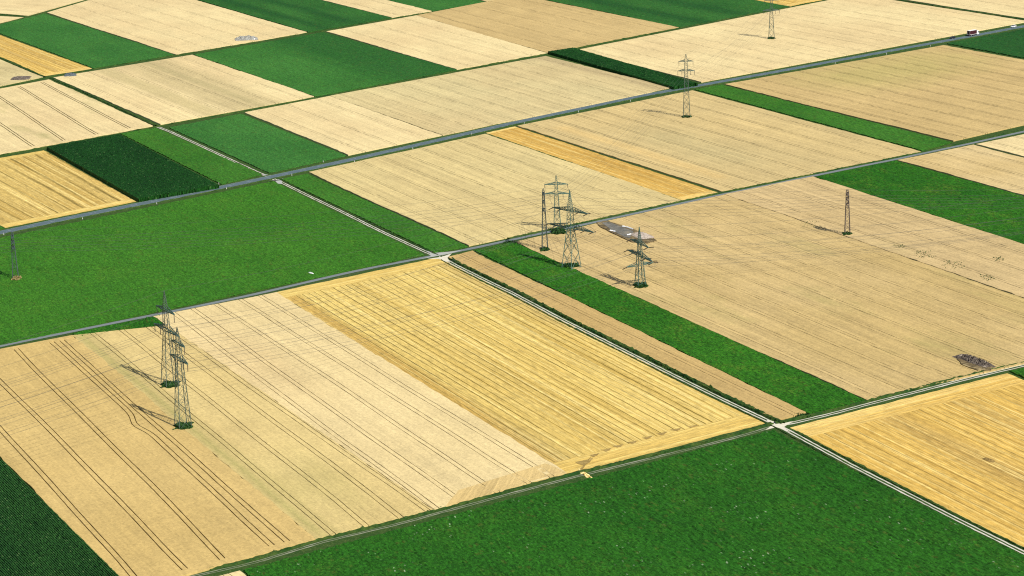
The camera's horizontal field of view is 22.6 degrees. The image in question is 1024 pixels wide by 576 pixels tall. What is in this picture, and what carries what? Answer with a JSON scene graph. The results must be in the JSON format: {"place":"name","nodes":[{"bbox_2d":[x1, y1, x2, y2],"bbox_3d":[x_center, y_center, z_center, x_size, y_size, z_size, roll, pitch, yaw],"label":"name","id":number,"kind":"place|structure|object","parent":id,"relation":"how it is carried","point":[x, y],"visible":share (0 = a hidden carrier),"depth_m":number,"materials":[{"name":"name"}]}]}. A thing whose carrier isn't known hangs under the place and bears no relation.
{"place":"outdoors","nodes":[
{"label":"outdoors","id":0,"kind":"place"},
{"bbox_2d":[0,16,22,22],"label":"wheat field","id":1,"kind":"structure","parent":0,"point":[3,19],"depth_m":1936.07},
{"bbox_2d":[0,59,42,86],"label":"wheat field","id":2,"kind":"structure","parent":0,"point":[8,71],"depth_m":1671.92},
{"bbox_2d":[11,76,31,79],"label":"weedy mound","id":3,"kind":"object","parent":2,"relation":"on","point":[20,77],"visible":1,"depth_m":1652.89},
{"bbox_2d":[0,0,82,15],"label":"wheat field","id":4,"kind":"structure","parent":0,"point":[24,7],"depth_m":2004.45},
{"bbox_2d":[0,35,91,75],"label":"stubble field","id":5,"kind":"structure","parent":0,"point":[41,62],"depth_m":1734.85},
{"bbox_2d":[0,459,118,575],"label":"maize field","id":6,"kind":"structure","parent":0,"point":[39,536],"depth_m":775.11,"materials":[{"name":"green plant"}]},
{"bbox_2d":[0,150,136,227],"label":"stubble field","id":7,"kind":"structure","parent":0,"point":[37,186],"depth_m":1299.47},
{"bbox_2d":[0,79,152,154],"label":"wheat field","id":8,"kind":"structure","parent":0,"point":[43,113],"depth_m":1504.98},
{"bbox_2d":[0,14,173,68],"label":"beet field","id":9,"kind":"structure","parent":0,"point":[83,45],"depth_m":1805.63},
{"bbox_2d":[47,134,218,201],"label":"maize field","id":10,"kind":"structure","parent":0,"point":[133,170],"depth_m":1342.86,"materials":[{"name":"green plant"}]},
{"bbox_2d":[0,335,314,575],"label":"wheat field","id":11,"kind":"structure","parent":0,"point":[149,491],"depth_m":842.79,"materials":[{"name":"plant"}]},
{"bbox_2d":[47,0,306,54],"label":"wheat field","id":12,"kind":"structure","parent":0,"point":[174,27],"depth_m":1883.37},
{"bbox_2d":[235,35,257,40],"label":"rubble heap","id":13,"kind":"object","parent":12,"relation":"on","point":[244,38],"visible":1,"depth_m":1790.48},
{"bbox_2d":[53,55,313,124],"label":"wheat field","id":14,"kind":"structure","parent":0,"point":[175,89],"depth_m":1594.01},
{"bbox_2d":[120,128,261,184],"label":"beet field","id":15,"kind":"structure","parent":0,"point":[220,170],"depth_m":1376.74,"materials":[{"name":"green plant"}]},
{"bbox_2d":[0,181,423,344],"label":"beet field","id":16,"kind":"structure","parent":0,"point":[63,284],"depth_m":1145.73,"materials":[{"name":"green plant"}]},
{"bbox_2d":[157,127,276,179],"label":"gravel track","id":17,"kind":"structure","parent":0,"point":[208,148],"depth_m":1401.75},
{"bbox_2d":[221,571,245,575],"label":"wheat field","id":18,"kind":"structure","parent":0,"point":[238,573],"depth_m":746.89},
{"bbox_2d":[169,114,345,172],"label":"beet field","id":19,"kind":"structure","parent":0,"point":[267,148],"depth_m":1409.84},
{"bbox_2d":[198,0,389,32],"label":"beet field","id":20,"kind":"structure","parent":0,"point":[308,16],"depth_m":1918.11,"materials":[{"name":"green plant"}]},
{"bbox_2d":[73,292,566,538],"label":"wheat field","id":21,"kind":"structure","parent":0,"point":[323,442],"depth_m":896.25,"materials":[{"name":"plant"}]},
{"bbox_2d":[194,32,456,96],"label":"beet field","id":22,"kind":"structure","parent":0,"point":[319,64],"depth_m":1676.88,"materials":[{"name":"green plant"}]},
{"bbox_2d":[245,96,441,155],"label":"wheat field","id":23,"kind":"structure","parent":0,"point":[344,127],"depth_m":1454.17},
{"bbox_2d":[282,182,429,254],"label":"gravel track","id":24,"kind":"structure","parent":0,"point":[359,219],"depth_m":1209.50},
{"bbox_2d":[281,173,467,252],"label":"beet field","id":25,"kind":"structure","parent":0,"point":[432,241],"depth_m":1220.91,"materials":[{"name":"green plant"}]},
{"bbox_2d":[322,0,431,17],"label":"wheat field","id":26,"kind":"structure","parent":0,"point":[390,9],"depth_m":1935.24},
{"bbox_2d":[326,15,545,69],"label":"wheat field","id":27,"kind":"structure","parent":0,"point":[434,41],"depth_m":1752.29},
{"bbox_2d":[389,0,484,10],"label":"beet field","id":28,"kind":"structure","parent":0,"point":[433,5],"depth_m":1947.25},
{"bbox_2d":[422,250,460,258],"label":"junction paving","id":29,"kind":"structure","parent":0,"point":[438,254],"depth_m":1139.94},
{"bbox_2d":[192,426,769,575],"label":"dirt track","id":30,"kind":"structure","parent":0,"point":[479,502],"depth_m":804.62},
{"bbox_2d":[309,134,678,246],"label":"wheat field","id":31,"kind":"structure","parent":0,"point":[478,166],"depth_m":1273.06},
{"bbox_2d":[331,56,669,135],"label":"wheat field","id":32,"kind":"structure","parent":0,"point":[455,102],"depth_m":1541.96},
{"bbox_2d":[0,0,1023,575],"bbox_3d":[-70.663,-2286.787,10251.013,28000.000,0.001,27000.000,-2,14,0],"label":"ground","id":33,"kind":"structure","parent":0,"point":[464,508],"depth_m":1134.68,"materials":[{"name":"green plant"}]},
{"bbox_2d":[11,232,18,277],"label":"power pylon","id":34,"kind":"object","parent":33,"relation":"on","point":[12,242],"visible":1,"depth_m":1114.12,"materials":[{"name":"metal"}]},
{"bbox_2d":[16,203,539,242],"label":"power cable","id":35,"kind":"object","parent":34,"relation":"attached to","point":[253,233],"visible":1,"depth_m":1127.56,"materials":[{"name":"metal"}]},
{"bbox_2d":[68,211,540,247],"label":"power cable","id":36,"kind":"object","parent":34,"relation":"attached to","point":[291,237],"visible":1,"depth_m":1129.53,"materials":[{"name":"metal"}]},
{"bbox_2d":[73,214,542,250],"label":"power cable","id":37,"kind":"object","parent":34,"relation":"attached to","point":[293,240],"visible":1,"depth_m":1123.30,"materials":[{"name":"metal"}]},
{"bbox_2d":[0,57,45,76],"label":"grass verge","id":38,"kind":"object","parent":33,"relation":"on","point":[16,64],"depth_m":1705.45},
{"bbox_2d":[3,0,86,23],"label":"grass verge","id":39,"kind":"object","parent":33,"relation":"on","point":[46,12],"depth_m":1965.30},
{"bbox_2d":[49,77,156,125],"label":"grass verge","id":40,"kind":"object","parent":33,"relation":"on","point":[108,103],"depth_m":1558.81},
{"bbox_2d":[71,315,161,335],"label":"weed strip","id":41,"kind":"object","parent":33,"relation":"on","point":[146,322],"visible":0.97,"depth_m":1030.36,"materials":[{"name":"green plant"}]},
{"bbox_2d":[154,291,179,386],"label":"power pylon","id":42,"kind":"object","parent":33,"relation":"on","point":[167,311],"visible":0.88,"depth_m":939.83,"materials":[{"name":"metal"}]},
{"bbox_2d":[156,226,542,331],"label":"power cable","id":43,"kind":"object","parent":42,"relation":"attached to","point":[358,288],"visible":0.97,"depth_m":1026.23,"materials":[{"name":"metal"}]},
{"bbox_2d":[157,210,546,313],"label":"power cable","id":44,"kind":"object","parent":42,"relation":"attached to","point":[342,276],"visible":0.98,"depth_m":1010.63,"materials":[{"name":"metal"}]},
{"bbox_2d":[161,227,551,334],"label":"power cable","id":45,"kind":"object","parent":42,"relation":"attached to","point":[355,293],"visible":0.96,"depth_m":1018.07,"materials":[{"name":"metal"}]},
{"bbox_2d":[179,233,578,340],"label":"power cable","id":46,"kind":"object","parent":42,"relation":"attached to","point":[373,300],"visible":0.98,"depth_m":1005.39,"materials":[{"name":"metal"}]},
{"bbox_2d":[180,216,581,321],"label":"power cable","id":47,"kind":"object","parent":42,"relation":"attached to","point":[383,280],"visible":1,"depth_m":1007.64,"materials":[{"name":"metal"}]},
{"bbox_2d":[185,237,580,343],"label":"power cable","id":48,"kind":"object","parent":42,"relation":"attached to","point":[385,301],"visible":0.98,"depth_m":1009.25,"materials":[{"name":"metal"}]},
{"bbox_2d":[160,380,179,387],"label":"shrub","id":49,"kind":"object","parent":33,"relation":"on","point":[172,384],"visible":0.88,"depth_m":942.75,"materials":[{"name":"green plant"}]},
{"bbox_2d":[170,327,191,427],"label":"power pylon","id":50,"kind":"object","parent":33,"relation":"on","point":[175,355],"visible":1,"depth_m":888.32,"materials":[{"name":"metal"}]},
{"bbox_2d":[171,252,622,361],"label":"power cable","id":51,"kind":"object","parent":50,"relation":"attached to","point":[393,320],"visible":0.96,"depth_m":974.06,"materials":[{"name":"metal"}]},
{"bbox_2d":[178,255,627,363],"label":"power cable","id":52,"kind":"object","parent":50,"relation":"attached to","point":[413,319],"visible":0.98,"depth_m":980.25,"materials":[{"name":"metal"}]},
{"bbox_2d":[185,243,621,345],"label":"power cable","id":53,"kind":"object","parent":50,"relation":"attached to","point":[389,309],"visible":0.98,"depth_m":968.03,"materials":[{"name":"metal"}]},
{"bbox_2d":[180,227,637,326],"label":"power cable","id":54,"kind":"object","parent":50,"relation":"attached to","point":[405,286],"visible":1,"depth_m":960.06,"materials":[{"name":"metal"}]},
{"bbox_2d":[185,252,635,354],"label":"power cable","id":55,"kind":"object","parent":50,"relation":"attached to","point":[416,314],"visible":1,"depth_m":962.72,"materials":[{"name":"metal"}]},
{"bbox_2d":[194,262,636,367],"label":"power cable","id":56,"kind":"object","parent":50,"relation":"attached to","point":[413,327],"visible":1,"depth_m":965.29,"materials":[{"name":"metal"}]},
{"bbox_2d":[194,264,644,370],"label":"power cable","id":57,"kind":"object","parent":50,"relation":"attached to","point":[429,327],"visible":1,"depth_m":969.64,"materials":[{"name":"metal"}]},
{"bbox_2d":[173,421,193,429],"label":"shrub","id":58,"kind":"object","parent":33,"relation":"on","point":[186,426],"visible":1,"depth_m":891.01,"materials":[{"name":"green plant"}]},
{"bbox_2d":[0,6,460,87],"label":"grass verge","id":59,"kind":"object","parent":33,"relation":"on","point":[220,47],"depth_m":1758.91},
{"bbox_2d":[279,179,436,253],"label":"grass verge","id":60,"kind":"object","parent":33,"relation":"on","point":[360,218],"depth_m":1217.17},
{"bbox_2d":[0,0,824,155],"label":"grass verge","id":61,"kind":"object","parent":33,"relation":"on","point":[396,82],"depth_m":1585.70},
{"bbox_2d":[209,422,773,569],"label":"grass verge","id":62,"kind":"object","parent":33,"relation":"on","point":[363,528],"depth_m":814.09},
{"bbox_2d":[0,25,1020,230],"bbox_3d":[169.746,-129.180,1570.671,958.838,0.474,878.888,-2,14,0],"label":"grass verge","id":63,"kind":"object","parent":33,"relation":"on","point":[466,131],"depth_m":1391.86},
{"bbox_2d":[544,176,568,228],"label":"power pylon","id":64,"kind":"object","parent":33,"relation":"on","point":[556,188],"visible":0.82,"depth_m":1171.18,"materials":[{"name":"metal"}]},
{"bbox_2d":[551,228,565,234],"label":"shrub","id":65,"kind":"object","parent":33,"relation":"on","point":[556,231],"visible":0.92,"depth_m":1170.08,"materials":[{"name":"green plant"}]},
{"bbox_2d":[544,190,595,269],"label":"power pylon","id":66,"kind":"object","parent":33,"relation":"on","point":[568,229],"visible":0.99,"depth_m":1101.31,"materials":[{"name":"metal"}]},
{"bbox_2d":[449,257,784,423],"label":"grass verge","id":67,"kind":"object","parent":33,"relation":"on","point":[679,373],"depth_m":974.17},
{"bbox_2d":[622,227,657,284],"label":"power pylon","id":68,"kind":"object","parent":33,"relation":"on","point":[640,242],"visible":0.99,"depth_m":1066.88,"materials":[{"name":"metal"}]},
{"bbox_2d":[644,233,1023,266],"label":"power cable","id":69,"kind":"object","parent":68,"relation":"attached to","point":[835,255],"visible":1,"depth_m":1093.33,"materials":[{"name":"metal"}]},
{"bbox_2d":[658,233,1017,262],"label":"power cable","id":70,"kind":"object","parent":68,"relation":"attached to","point":[843,252],"visible":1,"depth_m":1095.60,"materials":[{"name":"metal"}]},
{"bbox_2d":[655,196,1021,226],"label":"power cable","id":71,"kind":"object","parent":68,"relation":"attached to","point":[829,217],"visible":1,"depth_m":1087.89,"materials":[{"name":"metal"}]},
{"bbox_2d":[663,207,1023,238],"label":"power cable","id":72,"kind":"object","parent":68,"relation":"attached to","point":[838,228],"visible":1,"depth_m":1099.85,"materials":[{"name":"metal"}]},
{"bbox_2d":[633,281,648,287],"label":"shrub","id":73,"kind":"object","parent":33,"relation":"on","point":[643,285],"visible":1,"depth_m":1068.01,"materials":[{"name":"green plant"}]},
{"bbox_2d":[763,0,779,38],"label":"power pylon","id":74,"kind":"object","parent":33,"relation":"on","point":[775,10],"visible":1,"depth_m":1719.89,"materials":[{"name":"metal"}]},
{"bbox_2d":[0,25,1023,233],"bbox_3d":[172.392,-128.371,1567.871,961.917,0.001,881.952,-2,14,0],"label":"road","id":75,"kind":"structure","parent":0,"point":[342,161],"depth_m":1414.18,"materials":[{"name":"asphalt"}]},
{"bbox_2d":[2,27,1022,231],"bbox_3d":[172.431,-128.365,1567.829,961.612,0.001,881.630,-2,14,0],"label":"road markings","id":76,"kind":"object","parent":75,"relation":"on","point":[477,132],"visible":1,"depth_m":1415.58,"materials":[{"name":"paint"}]},
{"bbox_2d":[0,131,1023,346],"bbox_3d":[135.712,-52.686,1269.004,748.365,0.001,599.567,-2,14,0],"label":"side road","id":77,"kind":"structure","parent":0,"point":[205,304],"depth_m":1146.29,"materials":[{"name":"asphalt"}]},
{"bbox_2d":[277,259,764,472],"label":"stubble field","id":78,"kind":"structure","parent":0,"point":[563,397],"depth_m":955.03,"materials":[{"name":"plant"}]},
{"bbox_2d":[417,0,678,52],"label":"wheat field","id":79,"kind":"structure","parent":0,"point":[546,26],"depth_m":1824.39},
{"bbox_2d":[487,126,717,199],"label":"stubble field","id":80,"kind":"structure","parent":0,"point":[648,179],"depth_m":1324.32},
{"bbox_2d":[548,47,697,89],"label":"maize field","id":81,"kind":"structure","parent":0,"point":[609,64],"depth_m":1615.77,"materials":[{"name":"green plant"}]},
{"bbox_2d":[596,220,656,243],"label":"bare ground","id":82,"kind":"structure","parent":0,"point":[603,226],"depth_m":1165.01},
{"bbox_2d":[603,222,632,237],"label":"gravel pad","id":83,"kind":"object","parent":82,"relation":"on","point":[619,229],"visible":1,"depth_m":1172.48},
{"bbox_2d":[630,232,654,238],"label":"soil heap","id":84,"kind":"object","parent":82,"relation":"on","point":[644,235],"visible":0.88,"depth_m":1156.48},
{"bbox_2d":[448,251,805,419],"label":"wheat field","id":85,"kind":"structure","parent":0,"point":[677,360],"depth_m":986.68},
{"bbox_2d":[243,430,1023,575],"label":"beet field","id":86,"kind":"structure","parent":0,"point":[771,503],"depth_m":771.21,"materials":[{"name":"green plant"}]},
{"bbox_2d":[547,0,788,26],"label":"beet field","id":87,"kind":"structure","parent":0,"point":[679,13],"depth_m":1879.35,"materials":[{"name":"green plant"}]},
{"bbox_2d":[475,242,864,413],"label":"beet field","id":88,"kind":"structure","parent":0,"point":[801,390],"depth_m":991.94,"materials":[{"name":"green plant"}]},
{"bbox_2d":[517,90,920,191],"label":"wheat field","id":89,"kind":"structure","parent":0,"point":[719,144],"depth_m":1375.70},
{"bbox_2d":[678,54,694,116],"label":"power pylon","id":90,"kind":"object","parent":89,"relation":"on","point":[687,70],"visible":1,"depth_m":1441.67,"materials":[{"name":"metal"}]},
{"bbox_2d":[441,259,1020,553],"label":"grass verge","id":91,"kind":"object","parent":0,"point":[792,436],"depth_m":914.04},
{"bbox_2d":[439,256,1023,553],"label":"gravel track","id":92,"kind":"structure","parent":0,"point":[755,416],"depth_m":884.00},
{"bbox_2d":[508,129,1023,238],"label":"grass verge","id":93,"kind":"object","parent":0,"point":[735,189],"depth_m":1263.68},
{"bbox_2d":[516,195,1023,399],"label":"wheat field","id":94,"kind":"structure","parent":0,"point":[870,324],"depth_m":1046.07,"materials":[{"name":"plant"}]},
{"bbox_2d":[541,188,547,247],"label":"power pylon","id":95,"kind":"object","parent":94,"relation":"on","point":[544,209],"visible":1,"depth_m":1136.47,"materials":[{"name":"metal"}]},
{"bbox_2d":[12,198,542,240],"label":"power cable","id":96,"kind":"object","parent":95,"relation":"attached to","point":[275,228],"visible":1,"depth_m":1121.13,"materials":[{"name":"metal"}]},
{"bbox_2d":[14,188,541,231],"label":"power cable","id":97,"kind":"object","parent":95,"relation":"attached to","point":[274,216],"visible":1,"depth_m":1123.70,"materials":[{"name":"metal"}]},
{"bbox_2d":[48,206,543,245],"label":"power cable","id":98,"kind":"object","parent":95,"relation":"attached to","point":[286,234],"visible":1,"depth_m":1122.17,"materials":[{"name":"metal"}]},
{"bbox_2d":[58,195,541,236],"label":"power cable","id":99,"kind":"object","parent":95,"relation":"attached to","point":[287,224],"visible":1,"depth_m":1127.46,"materials":[{"name":"metal"}]},
{"bbox_2d":[766,420,792,431],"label":"junction paving","id":100,"kind":"structure","parent":0,"point":[781,425],"depth_m":875.02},
{"bbox_2d":[758,0,819,5],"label":"stubble field","id":101,"kind":"structure","parent":0,"point":[788,2],"depth_m":1899.03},
{"bbox_2d":[580,0,1023,82],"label":"wheat field","id":102,"kind":"structure","parent":0,"point":[817,31],"depth_m":1727.63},
{"bbox_2d":[695,85,951,150],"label":"beet field","id":103,"kind":"structure","parent":0,"point":[912,140],"depth_m":1428.40,"materials":[{"name":"green plant"}]},
{"bbox_2d":[724,176,1023,297],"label":"wheat field","id":104,"kind":"structure","parent":0,"point":[975,256],"depth_m":1156.08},
{"bbox_2d":[844,189,850,232],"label":"power pylon","id":105,"kind":"object","parent":104,"relation":"on","point":[846,206],"visible":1,"depth_m":1148.33,"materials":[{"name":"metal"}]},
{"bbox_2d":[725,45,1023,141],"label":"wheat field","id":106,"kind":"structure","parent":0,"point":[948,93],"depth_m":1514.35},
{"bbox_2d":[774,361,1023,423],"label":"grass verge","id":107,"kind":"object","parent":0,"point":[857,403],"depth_m":902.60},
{"bbox_2d":[788,365,1023,424],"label":"gravel track","id":108,"kind":"structure","parent":0,"point":[908,394],"depth_m":908.28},
{"bbox_2d":[791,373,1023,546],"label":"stubble field","id":109,"kind":"structure","parent":0,"point":[936,446],"depth_m":849.43,"materials":[{"name":"plant"}]},
{"bbox_2d":[795,431,1023,548],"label":"grass verge","id":110,"kind":"object","parent":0,"point":[913,492],"depth_m":801.00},
{"bbox_2d":[816,160,1023,243],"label":"beet field","id":111,"kind":"structure","parent":0,"point":[891,179],"depth_m":1227.27,"materials":[{"name":"green plant"}]},
{"bbox_2d":[896,0,1023,19],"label":"grass verge","id":112,"kind":"object","parent":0,"point":[961,9],"depth_m":1829.96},
{"bbox_2d":[897,145,1023,195],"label":"wheat field","id":113,"kind":"structure","parent":0,"point":[988,167],"depth_m":1291.56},
{"bbox_2d":[907,0,1023,17],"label":"wheat field","id":114,"kind":"structure","parent":0,"point":[1013,8],"depth_m":1847.63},
{"bbox_2d":[957,359,992,370],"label":"bare ground","id":115,"kind":"structure","parent":0,"point":[969,365],"depth_m":935.58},
{"bbox_2d":[952,354,995,367],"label":"manure heap","id":116,"kind":"object","parent":115,"relation":"on","point":[975,360],"visible":1,"depth_m":940.39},
{"bbox_2d":[947,29,1023,57],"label":"beet field","id":117,"kind":"structure","parent":0,"point":[1009,43],"depth_m":1674.48,"materials":[{"name":"green plant"}]},
{"bbox_2d":[976,134,1023,156],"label":"wheat field","id":118,"kind":"structure","parent":0,"point":[1013,145],"depth_m":1340.59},
{"bbox_2d":[1009,368,1023,377],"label":"beet field","id":119,"kind":"structure","parent":0,"point":[1019,372],"depth_m":928.03,"materials":[{"name":"green plant"}]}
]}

